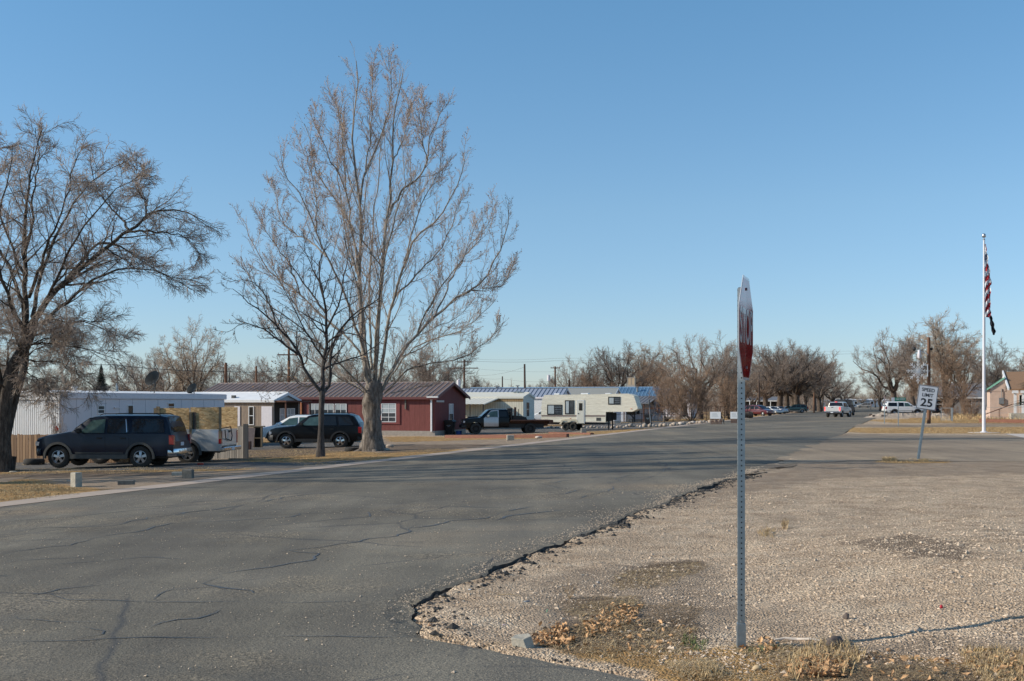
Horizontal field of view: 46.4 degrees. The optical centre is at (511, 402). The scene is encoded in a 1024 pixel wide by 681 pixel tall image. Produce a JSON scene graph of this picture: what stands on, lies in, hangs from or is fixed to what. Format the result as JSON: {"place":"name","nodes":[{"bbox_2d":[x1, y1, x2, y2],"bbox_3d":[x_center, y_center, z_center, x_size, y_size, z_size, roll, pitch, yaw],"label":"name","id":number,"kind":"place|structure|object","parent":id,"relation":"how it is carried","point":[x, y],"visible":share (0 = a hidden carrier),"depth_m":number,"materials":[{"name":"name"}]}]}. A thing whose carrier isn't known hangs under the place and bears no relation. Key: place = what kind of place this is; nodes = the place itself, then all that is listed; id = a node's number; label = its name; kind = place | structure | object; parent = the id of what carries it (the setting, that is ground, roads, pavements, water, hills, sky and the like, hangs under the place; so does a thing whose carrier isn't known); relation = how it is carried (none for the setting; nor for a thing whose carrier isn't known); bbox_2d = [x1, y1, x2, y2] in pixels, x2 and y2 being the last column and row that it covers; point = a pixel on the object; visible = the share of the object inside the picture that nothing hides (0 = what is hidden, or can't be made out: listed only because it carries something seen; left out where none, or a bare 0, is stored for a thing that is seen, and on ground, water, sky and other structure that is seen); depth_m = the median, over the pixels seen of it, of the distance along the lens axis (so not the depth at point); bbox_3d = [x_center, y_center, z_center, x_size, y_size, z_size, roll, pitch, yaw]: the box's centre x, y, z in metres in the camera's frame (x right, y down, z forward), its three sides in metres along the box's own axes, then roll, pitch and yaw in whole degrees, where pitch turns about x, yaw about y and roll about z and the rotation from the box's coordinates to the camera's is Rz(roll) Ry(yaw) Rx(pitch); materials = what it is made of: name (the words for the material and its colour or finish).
{"place":"outdoors","nodes":[
{"label":"outdoors","id":0,"kind":"place"},
{"bbox_2d":[0,407,880,680],"bbox_3d":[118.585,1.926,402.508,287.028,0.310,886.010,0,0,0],"label":"road","id":1,"kind":"structure","parent":0,"point":[636,465],"depth_m":14.92,"materials":[{"name":"asphalt"}]},
{"bbox_2d":[0,411,805,506],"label":"gutter","id":2,"kind":"object","parent":1,"relation":"on","point":[33,500],"visible":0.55,"depth_m":34.01,"materials":[{"name":"concrete"}]},
{"bbox_2d":[786,404,808,412],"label":"sport utility vehicle","id":3,"kind":"object","parent":1,"relation":"on","point":[801,408],"visible":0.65,"depth_m":235.06,"materials":[{"name":"green paint"}]},
{"bbox_2d":[824,402,851,416],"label":"pickup truck","id":4,"kind":"object","parent":1,"relation":"on","point":[835,409],"visible":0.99,"depth_m":148.73,"materials":[{"name":"silver metal"}]},
{"bbox_2d":[0,406,1023,680],"bbox_3d":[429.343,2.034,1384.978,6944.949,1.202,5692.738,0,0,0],"label":"ground","id":5,"kind":"structure","parent":0,"point":[902,480],"depth_m":12.99,"materials":[{"name":"gravel"}]},
{"bbox_2d":[23,458,44,464],"bbox_3d":[-19.275,2.390,48.154,0.820,0.240,0.820,0,0,0],"label":"loose tyre","id":6,"kind":"object","parent":5,"relation":"on","point":[35,461],"visible":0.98,"depth_m":47.84,"materials":[{"name":"rubber"}]},
{"bbox_2d":[11,434,130,462],"bbox_3d":[-18.807,1.901,49.557,7.627,1.262,0.162,0,0,15],"label":"wooden fence","id":7,"kind":"object","parent":5,"relation":"on","point":[22,447],"visible":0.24,"depth_m":49.88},
{"bbox_2d":[91,364,109,390],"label":"conifer tree","id":8,"kind":"object","parent":5,"relation":"on","point":[103,384],"visible":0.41,"depth_m":139.76,"materials":[{"name":"green plant"}]},
{"bbox_2d":[35,413,191,467],"bbox_3d":[-14.785,1.396,44.480,5.370,2.001,2.440,0,0,4],"label":"sport utility vehicle","id":9,"kind":"object","parent":5,"relation":"on","point":[142,439],"visible":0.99,"depth_m":43.55,"materials":[{"name":"blue paint"}]},
{"bbox_2d":[0,104,230,471],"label":"spreading elm tree","id":10,"kind":"object","parent":5,"relation":"on","point":[62,339],"visible":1,"depth_m":42.09,"materials":[{"name":"brown plant"}]},
{"bbox_2d":[12,383,226,440],"bbox_3d":[-21.921,0.746,67.946,3.450,3.620,15.870,0,0,17],"label":"mobile home","id":11,"kind":"object","parent":5,"relation":"on","point":[28,422],"visible":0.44,"depth_m":63.01,"materials":[{"name":"white metal"}]},
{"bbox_2d":[145,371,158,392],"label":"satellite dish","id":12,"kind":"object","parent":11,"relation":"on","point":[152,377],"visible":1,"depth_m":67.93,"materials":[{"name":"grey plastic"}]},
{"bbox_2d":[102,352,169,391],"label":"bare tree","id":13,"kind":"object","parent":5,"relation":"on","point":[145,387],"visible":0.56,"depth_m":134.63,"materials":[{"name":"brown plant"}]},
{"bbox_2d":[114,347,206,391],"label":"bare tree","id":14,"kind":"object","parent":5,"relation":"on","point":[167,385],"visible":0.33,"depth_m":149.07,"materials":[{"name":"brown plant"}]},
{"bbox_2d":[91,407,240,463],"bbox_3d":[-14.156,1.291,47.794,6.188,2.268,2.450,0,0,6],"label":"pickup truck","id":15,"kind":"object","parent":5,"relation":"on","point":[211,436],"visible":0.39,"depth_m":46.66,"materials":[{"name":"silver metal"}]},
{"bbox_2d":[154,314,228,391],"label":"bare tree","id":16,"kind":"object","parent":5,"relation":"on","point":[195,370],"visible":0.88,"depth_m":117.60,"materials":[{"name":"brown plant"}]},
{"bbox_2d":[185,358,240,390],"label":"bare tree","id":17,"kind":"object","parent":5,"relation":"on","point":[221,378],"visible":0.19,"depth_m":150.19,"materials":[{"name":"brown plant"}]},
{"bbox_2d":[212,426,242,458],"bbox_3d":[-11.998,1.692,50.347,2.305,1.423,0.162,0,0,37],"label":"wooden fence","id":18,"kind":"object","parent":5,"relation":"on","point":[238,453],"visible":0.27,"depth_m":49.87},
{"bbox_2d":[243,424,247,457],"bbox_3d":[-11.036,1.613,49.500,0.180,1.450,0.160,0,0,0],"label":"fence post","id":19,"kind":"object","parent":5,"relation":"on","point":[245,440],"visible":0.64,"depth_m":49.42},
{"bbox_2d":[248,426,264,446],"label":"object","id":20,"kind":"object","parent":5,"relation":"on","point":[258,439],"visible":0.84,"depth_m":66.54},
{"bbox_2d":[231,355,284,382],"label":"bare tree","id":21,"kind":"object","parent":5,"relation":"on","point":[246,378],"visible":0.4,"depth_m":159.77,"materials":[{"name":"brown plant"}]},
{"bbox_2d":[205,392,311,437],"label":"mobile home","id":22,"kind":"object","parent":5,"relation":"on","point":[254,409],"visible":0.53,"depth_m":86.39,"materials":[{"name":"beige"}]},
{"bbox_2d":[261,406,271,426],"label":"white door","id":23,"kind":"structure","parent":22,"relation":"in","point":[266,411],"depth_m":85.81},
{"bbox_2d":[280,408,294,420],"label":"window","id":24,"kind":"structure","parent":22,"relation":"in","point":[290,411],"depth_m":87.54,"materials":[{"name":"glass"}]},
{"bbox_2d":[242,355,320,382],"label":"bare tree","id":25,"kind":"object","parent":5,"relation":"on","point":[285,376],"visible":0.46,"depth_m":163.62,"materials":[{"name":"brown plant"}]},
{"bbox_2d":[263,414,316,442],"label":"station wagon","id":26,"kind":"object","parent":5,"relation":"on","point":[296,419],"visible":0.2,"depth_m":75.18,"materials":[{"name":"white paint"}]},
{"bbox_2d":[213,225,399,456],"bbox_3d":[-8.550,-2.568,49.483,7.512,9.678,4.878,0,0,0],"label":"young street tree","id":27,"kind":"object","parent":5,"relation":"on","point":[320,448],"visible":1,"depth_m":49.51,"materials":[{"name":"brown plant"}]},
{"bbox_2d":[282,354,337,381],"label":"bare tree","id":28,"kind":"object","parent":5,"relation":"on","point":[326,377],"visible":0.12,"depth_m":169.64,"materials":[{"name":"brown plant"}]},
{"bbox_2d":[269,412,363,447],"bbox_3d":[-10.533,1.515,65.332,5.270,1.937,2.431,0,0,4],"label":"sport utility vehicle","id":29,"kind":"object","parent":5,"relation":"on","point":[349,425],"visible":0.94,"depth_m":64.40,"materials":[{"name":"black paint"}]},
{"bbox_2d":[203,382,470,435],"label":"mobile home","id":30,"kind":"object","parent":5,"relation":"on","point":[423,411],"visible":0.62,"depth_m":92.13,"materials":[{"name":"red"}]},
{"bbox_2d":[381,403,395,421],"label":"window","id":31,"kind":"structure","parent":30,"relation":"in","point":[388,410],"depth_m":91.05,"materials":[{"name":"glass"}]},
{"bbox_2d":[328,342,378,381],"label":"bare tree","id":32,"kind":"object","parent":5,"relation":"on","point":[357,376],"visible":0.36,"depth_m":179.61,"materials":[{"name":"brown plant"}]},
{"bbox_2d":[229,41,521,451],"bbox_3d":[-6.647,-7.419,56.083,14.259,19.886,10.973,0,0,0],"label":"poplar tree","id":33,"kind":"object","parent":5,"relation":"on","point":[372,436],"visible":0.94,"depth_m":55.45,"materials":[{"name":"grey plant"}]},
{"bbox_2d":[0,466,763,680],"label":"grit","id":34,"kind":"object","parent":5,"relation":"on","point":[512,556],"visible":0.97,"depth_m":15.64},
{"bbox_2d":[357,356,418,381],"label":"bare tree","id":35,"kind":"object","parent":5,"relation":"on","point":[393,379],"visible":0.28,"depth_m":184.07,"materials":[{"name":"brown plant"}]},
{"bbox_2d":[400,343,461,381],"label":"bare tree","id":36,"kind":"object","parent":5,"relation":"on","point":[418,370],"visible":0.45,"depth_m":169.22,"materials":[{"name":"brown plant"}]},
{"bbox_2d":[443,420,456,434],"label":"wheeled bin","id":37,"kind":"object","parent":5,"relation":"on","point":[449,426],"visible":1,"depth_m":91.72,"materials":[{"name":"black plastic"}]},
{"bbox_2d":[438,364,484,387],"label":"bare tree","id":38,"kind":"object","parent":5,"relation":"on","point":[475,383],"visible":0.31,"depth_m":184.56,"materials":[{"name":"brown plant"}]},
{"bbox_2d":[445,434,514,437],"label":"timber edging","id":39,"kind":"object","parent":5,"relation":"on","point":[475,436],"visible":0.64,"depth_m":78.38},
{"bbox_2d":[466,391,534,429],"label":"mobile home","id":40,"kind":"object","parent":5,"relation":"on","point":[478,403],"visible":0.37,"depth_m":112.90,"materials":[{"name":"beige"}]},
{"bbox_2d":[459,407,552,433],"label":"flatbed truck","id":41,"kind":"object","parent":5,"relation":"on","point":[496,418],"visible":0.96,"depth_m":91.20,"materials":[{"name":"black paint"}]},
{"bbox_2d":[0,412,1023,500],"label":"dry lawn","id":42,"kind":"structure","parent":5,"relation":"on","point":[884,459],"depth_m":47.13,"materials":[{"name":"plant"}]},
{"bbox_2d":[70,472,81,486],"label":"concrete block","id":43,"kind":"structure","parent":42,"relation":"on","point":[75,479],"depth_m":30.62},
{"bbox_2d":[22,379,1006,411],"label":"distant woodland","id":44,"kind":"object","parent":5,"relation":"on","point":[826,400],"visible":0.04,"depth_m":336.59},
{"bbox_2d":[461,388,570,424],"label":"mobile home","id":45,"kind":"object","parent":5,"relation":"on","point":[538,393],"visible":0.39,"depth_m":135.39,"materials":[{"name":"metal"}]},
{"bbox_2d":[511,633,533,647],"bbox_3d":[0.080,1.777,8.868,0.174,0.099,0.175,0,0,-6],"label":"concrete chunk","id":46,"kind":"object","parent":5,"relation":"on","point":[523,640],"visible":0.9,"depth_m":8.82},
{"bbox_2d":[515,434,568,437],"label":"timber edging","id":47,"kind":"object","parent":5,"relation":"on","point":[542,435],"visible":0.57,"depth_m":74.29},
{"bbox_2d":[471,385,663,421],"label":"mobile home","id":48,"kind":"object","parent":5,"relation":"on","point":[642,394],"visible":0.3,"depth_m":152.72,"materials":[{"name":"blue"}]},
{"bbox_2d":[549,354,593,386],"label":"bare tree","id":49,"kind":"object","parent":5,"relation":"on","point":[573,382],"visible":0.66,"depth_m":214.38,"materials":[{"name":"brown plant"}]},
{"bbox_2d":[413,475,761,666],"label":"asphalt crumbs","id":50,"kind":"object","parent":5,"relation":"on","point":[505,573],"visible":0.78,"depth_m":14.30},
{"bbox_2d":[541,393,641,430],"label":"travel trailer","id":51,"kind":"object","parent":5,"relation":"on","point":[573,412],"visible":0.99,"depth_m":97.35,"materials":[{"name":"beige"}]},
{"bbox_2d":[576,347,609,386],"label":"bare tree","id":52,"kind":"object","parent":5,"relation":"on","point":[591,366],"visible":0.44,"depth_m":214.69,"materials":[{"name":"brown plant"}]},
{"bbox_2d":[568,388,620,423],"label":"mobile home","id":53,"kind":"object","parent":5,"relation":"on","point":[573,391],"visible":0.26,"depth_m":142.87,"materials":[{"name":"white paint"}]},
{"bbox_2d":[576,371,615,386],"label":"bare tree","id":54,"kind":"object","parent":5,"relation":"on","point":[587,384],"visible":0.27,"depth_m":179.80,"materials":[{"name":"brown plant"}]},
{"bbox_2d":[592,340,653,386],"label":"bare tree","id":55,"kind":"object","parent":5,"relation":"on","point":[614,372],"visible":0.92,"depth_m":188.57,"materials":[{"name":"brown plant"}]},
{"bbox_2d":[620,338,671,386],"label":"bare tree","id":56,"kind":"object","parent":5,"relation":"on","point":[645,350],"visible":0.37,"depth_m":238.72,"materials":[{"name":"brown plant"}]},
{"bbox_2d":[621,354,676,387],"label":"bare tree","id":57,"kind":"object","parent":5,"relation":"on","point":[648,379],"visible":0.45,"depth_m":213.84,"materials":[{"name":"brown plant"}]},
{"bbox_2d":[641,340,688,388],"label":"bare tree","id":58,"kind":"object","parent":5,"relation":"on","point":[668,356],"visible":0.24,"depth_m":249.05,"materials":[{"name":"brown plant"}]},
{"bbox_2d":[648,378,687,420],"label":"bare tree","id":59,"kind":"object","parent":5,"relation":"on","point":[663,410],"visible":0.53,"depth_m":149.51,"materials":[{"name":"brown plant"}]},
{"bbox_2d":[653,360,726,421],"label":"bare tree","id":60,"kind":"object","parent":5,"relation":"on","point":[695,390],"visible":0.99,"depth_m":127.40,"materials":[{"name":"brown plant"}]},
{"bbox_2d":[653,333,736,418],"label":"bare tree","id":61,"kind":"object","parent":5,"relation":"on","point":[718,365],"visible":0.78,"depth_m":164.42,"materials":[{"name":"brown plant"}]},
{"bbox_2d":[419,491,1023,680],"bbox_3d":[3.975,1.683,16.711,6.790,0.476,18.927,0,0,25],"label":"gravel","id":62,"kind":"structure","parent":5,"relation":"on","point":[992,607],"depth_m":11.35,"materials":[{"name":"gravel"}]},
{"bbox_2d":[420,519,1023,680],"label":"dry grass","id":63,"kind":"structure","parent":5,"relation":"on","point":[703,666],"depth_m":8.31,"materials":[{"name":"plant"}]},
{"bbox_2d":[698,332,757,415],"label":"bare tree","id":64,"kind":"object","parent":5,"relation":"on","point":[733,372],"visible":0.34,"depth_m":199.12,"materials":[{"name":"brown plant"}]},
{"bbox_2d":[710,370,751,418],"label":"bare tree","id":65,"kind":"object","parent":5,"relation":"on","point":[732,402],"visible":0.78,"depth_m":149.45,"materials":[{"name":"brown plant"}]},
{"bbox_2d":[736,275,752,647],"bbox_3d":[1.698,0.496,8.827,0.083,2.847,0.762,0,0,19],"label":"stop sign","id":66,"kind":"object","parent":5,"relation":"on","point":[744,331],"visible":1,"depth_m":8.80,"materials":[{"name":"metal"}]},
{"bbox_2d":[734,363,768,403],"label":"bare tree","id":67,"kind":"object","parent":5,"relation":"on","point":[751,385],"visible":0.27,"depth_m":209.01,"materials":[{"name":"brown plant"}]},
{"bbox_2d":[679,632,823,661],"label":"green grass","id":68,"kind":"structure","parent":5,"relation":"on","point":[697,646],"depth_m":8.96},
{"bbox_2d":[745,405,774,415],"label":"minivan","id":69,"kind":"object","parent":5,"relation":"on","point":[761,410],"visible":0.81,"depth_m":187.01,"materials":[{"name":"red paint"}]},
{"bbox_2d":[746,373,774,414],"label":"bare tree","id":70,"kind":"object","parent":5,"relation":"on","point":[762,393],"visible":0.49,"depth_m":224.55,"materials":[{"name":"brown plant"}]},
{"bbox_2d":[747,349,804,406],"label":"bare tree","id":71,"kind":"object","parent":5,"relation":"on","point":[778,382],"visible":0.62,"depth_m":233.24,"materials":[{"name":"brown plant"}]},
{"bbox_2d":[531,561,1023,680],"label":"dead thatch","id":72,"kind":"object","parent":5,"relation":"on","point":[784,654],"visible":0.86,"depth_m":9.17,"materials":[{"name":"brown plant"}]},
{"bbox_2d":[531,602,1023,680],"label":"fallen leaves","id":73,"kind":"object","parent":5,"relation":"on","point":[560,639],"visible":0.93,"depth_m":8.89,"materials":[{"name":"plant"}]},
{"bbox_2d":[753,337,823,406],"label":"bare tree","id":74,"kind":"object","parent":5,"relation":"on","point":[780,395],"visible":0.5,"depth_m":243.05,"materials":[{"name":"brown plant"}]},
{"bbox_2d":[752,340,824,412],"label":"bare tree","id":75,"kind":"object","parent":5,"relation":"on","point":[791,396],"visible":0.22,"depth_m":246.94,"materials":[{"name":"brown plant"}]},
{"bbox_2d":[752,347,827,412],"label":"bare tree","id":76,"kind":"object","parent":5,"relation":"on","point":[786,401],"visible":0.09,"depth_m":251.24,"materials":[{"name":"brown plant"}]},
{"bbox_2d":[751,345,838,412],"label":"bare tree","id":77,"kind":"object","parent":5,"relation":"on","point":[813,377],"visible":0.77,"depth_m":240.41,"materials":[{"name":"brown plant"}]},
{"bbox_2d":[809,362,846,411],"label":"bare tree","id":78,"kind":"object","parent":5,"relation":"on","point":[819,397],"visible":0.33,"depth_m":260.36,"materials":[{"name":"brown plant"}]},
{"bbox_2d":[824,635,842,648],"bbox_3d":[2.375,1.774,8.815,0.144,0.106,0.100,0,0,-11],"label":"boulder","id":79,"kind":"object","parent":5,"relation":"on","point":[834,638],"visible":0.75,"depth_m":8.79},
{"bbox_2d":[816,372,860,401],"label":"bare tree","id":80,"kind":"object","parent":5,"relation":"on","point":[833,398],"visible":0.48,"depth_m":299.48,"materials":[{"name":"brown plant"}]},
{"bbox_2d":[833,382,862,399],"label":"bare tree","id":81,"kind":"object","parent":5,"relation":"on","point":[850,395],"visible":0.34,"depth_m":348.61,"materials":[{"name":"brown plant"}]},
{"bbox_2d":[733,434,1023,476],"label":"parking lot","id":82,"kind":"structure","parent":5,"relation":"on","point":[861,447],"depth_m":45.53,"materials":[{"name":"grey concrete"}]},
{"bbox_2d":[859,361,906,410],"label":"bare tree","id":83,"kind":"object","parent":5,"relation":"on","point":[878,387],"visible":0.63,"depth_m":259.70,"materials":[{"name":"brown plant"}]},
{"bbox_2d":[850,327,926,397],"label":"bare tree","id":84,"kind":"object","parent":5,"relation":"on","point":[892,389],"visible":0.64,"depth_m":229.18,"materials":[{"name":"brown plant"}]},
{"bbox_2d":[881,401,923,413],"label":"sport utility vehicle","id":85,"kind":"object","parent":5,"relation":"on","point":[891,407],"visible":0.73,"depth_m":162.07,"materials":[{"name":"white paint"}]},
{"bbox_2d":[863,412,955,417],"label":"rubble mound","id":86,"kind":"object","parent":5,"relation":"on","point":[902,415],"visible":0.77,"depth_m":140.91,"materials":[{"name":"beige stone"}]},
{"bbox_2d":[884,321,936,405],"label":"bare tree","id":87,"kind":"object","parent":5,"relation":"on","point":[908,361],"visible":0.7,"depth_m":204.80,"materials":[{"name":"brown plant"}]},
{"bbox_2d":[913,337,932,423],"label":"street lamp","id":88,"kind":"object","parent":5,"relation":"on","point":[929,375],"visible":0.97,"depth_m":101.88,"materials":[{"name":"brown wood"}]},
{"bbox_2d":[908,362,927,380],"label":"snowflake decoration","id":89,"kind":"object","parent":88,"relation":"attached to","point":[918,371],"visible":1,"depth_m":101.78},
{"bbox_2d":[903,366,945,398],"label":"bare tree","id":90,"kind":"object","parent":5,"relation":"on","point":[935,379],"visible":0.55,"depth_m":170.11,"materials":[{"name":"brown plant"}]},
{"bbox_2d":[916,384,938,458],"bbox_3d":[12.969,0.683,37.638,0.610,2.455,0.066,8,1,6],"label":"speed limit sign","id":91,"kind":"object","parent":5,"relation":"on","point":[927,396],"visible":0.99,"depth_m":37.61,"materials":[{"name":"metal"}]},
{"bbox_2d":[907,307,986,413],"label":"bare tree","id":92,"kind":"object","parent":5,"relation":"on","point":[935,344],"visible":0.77,"depth_m":168.99,"materials":[{"name":"brown plant"}]},
{"bbox_2d":[938,398,960,417],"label":"bush","id":93,"kind":"object","parent":5,"relation":"on","point":[945,407],"visible":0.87,"depth_m":134.89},
{"bbox_2d":[933,376,978,414],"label":"bare tree","id":94,"kind":"object","parent":5,"relation":"on","point":[944,387],"visible":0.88,"depth_m":149.69,"materials":[{"name":"brown plant"}]},
{"bbox_2d":[926,383,994,414],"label":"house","id":95,"kind":"structure","parent":5,"relation":"on","point":[979,394],"depth_m":176.48,"materials":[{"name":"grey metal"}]},
{"bbox_2d":[926,334,1008,415],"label":"bare tree","id":96,"kind":"object","parent":5,"relation":"on","point":[959,375],"visible":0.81,"depth_m":164.53,"materials":[{"name":"brown plant"}]},
{"bbox_2d":[959,393,980,418],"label":"bush","id":97,"kind":"object","parent":5,"relation":"on","point":[968,406],"visible":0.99,"depth_m":127.76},
{"bbox_2d":[968,233,999,432],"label":"flagpole","id":98,"kind":"object","parent":5,"relation":"on","point":[984,399],"visible":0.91,"depth_m":71.00,"materials":[{"name":"white metal"}]},
{"bbox_2d":[985,244,991,316],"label":"national flag","id":99,"kind":"object","parent":98,"relation":"attached to","point":[988,282],"visible":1,"depth_m":71.00,"materials":[{"name":"red fabric"}]},
{"bbox_2d":[965,338,1023,388],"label":"bare tree","id":100,"kind":"object","parent":5,"relation":"on","point":[994,375],"visible":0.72,"depth_m":138.04,"materials":[{"name":"brown plant"}]},
{"bbox_2d":[979,419,1023,422],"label":"timber edging","id":101,"kind":"object","parent":5,"relation":"on","point":[1005,420],"visible":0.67,"depth_m":106.10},
{"bbox_2d":[986,370,1023,418],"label":"house","id":102,"kind":"structure","parent":5,"relation":"on","point":[1000,394],"depth_m":131.20,"materials":[{"name":"beige paint"}]},
{"bbox_2d":[0,0,1023,402],"label":"sky","id":103,"kind":"structure","parent":0,"point":[852,161],"materials":[{"name":"blue"}]},
{"bbox_2d":[745,397,776,406],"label":"house","id":104,"kind":"structure","parent":0,"point":[772,401],"depth_m":262.97,"materials":[{"name":"grey metal"}]},
{"bbox_2d":[854,424,1023,426],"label":"side street","id":105,"kind":"structure","parent":0,"point":[872,425],"depth_m":93.06,"materials":[{"name":"asphalt"}]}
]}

